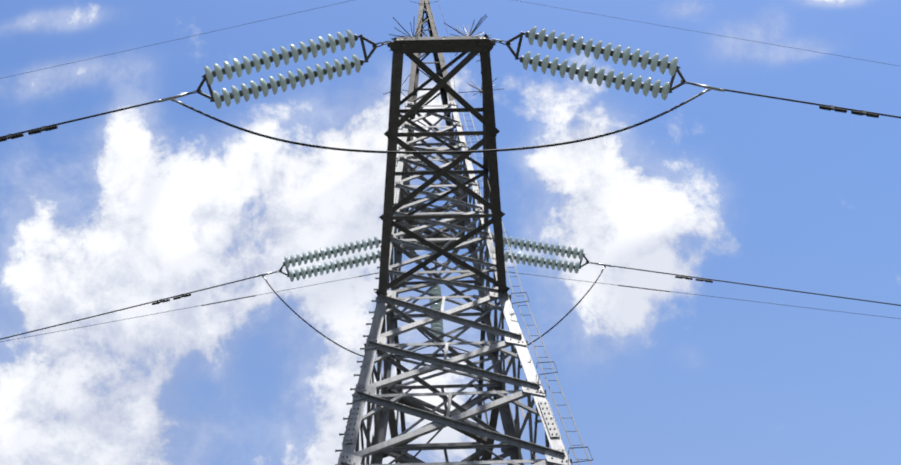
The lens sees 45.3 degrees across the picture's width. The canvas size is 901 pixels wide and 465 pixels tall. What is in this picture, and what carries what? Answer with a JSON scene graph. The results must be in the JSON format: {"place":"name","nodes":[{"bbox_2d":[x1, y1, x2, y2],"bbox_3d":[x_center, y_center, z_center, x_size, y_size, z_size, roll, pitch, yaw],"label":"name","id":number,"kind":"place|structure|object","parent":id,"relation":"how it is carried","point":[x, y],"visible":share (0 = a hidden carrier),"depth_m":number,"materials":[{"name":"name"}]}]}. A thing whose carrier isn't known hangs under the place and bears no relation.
{"place":"outdoors","nodes":[
{"label":"outdoors","id":0,"kind":"place"},
{"bbox_2d":[0,0,900,464],"label":"sky","id":1,"kind":"structure","parent":0,"point":[101,214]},
{"label":"ground","id":2,"kind":"structure","parent":0,"visible":0},
{"bbox_2d":[335,0,592,464],"bbox_3d":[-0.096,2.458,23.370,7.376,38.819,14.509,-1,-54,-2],"label":"tower","id":3,"kind":"structure","parent":2,"relation":"on","point":[400,199],"depth_m":22.11,"materials":[{"name":"metal"}]},
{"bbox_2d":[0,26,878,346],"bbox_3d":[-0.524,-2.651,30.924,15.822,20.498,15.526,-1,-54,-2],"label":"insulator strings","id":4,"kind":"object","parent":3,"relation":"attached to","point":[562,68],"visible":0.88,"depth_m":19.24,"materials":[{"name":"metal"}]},
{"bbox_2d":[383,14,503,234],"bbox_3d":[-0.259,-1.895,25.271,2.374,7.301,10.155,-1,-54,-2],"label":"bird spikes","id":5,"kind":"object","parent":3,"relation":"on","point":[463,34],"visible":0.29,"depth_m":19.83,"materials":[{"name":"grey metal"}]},
{"bbox_2d":[0,0,900,358],"bbox_3d":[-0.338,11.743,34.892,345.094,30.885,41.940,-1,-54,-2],"label":"conductors","id":6,"kind":"object","parent":3,"relation":"attached to","point":[444,152],"visible":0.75,"depth_m":19.35,"materials":[{"name":"grey"}]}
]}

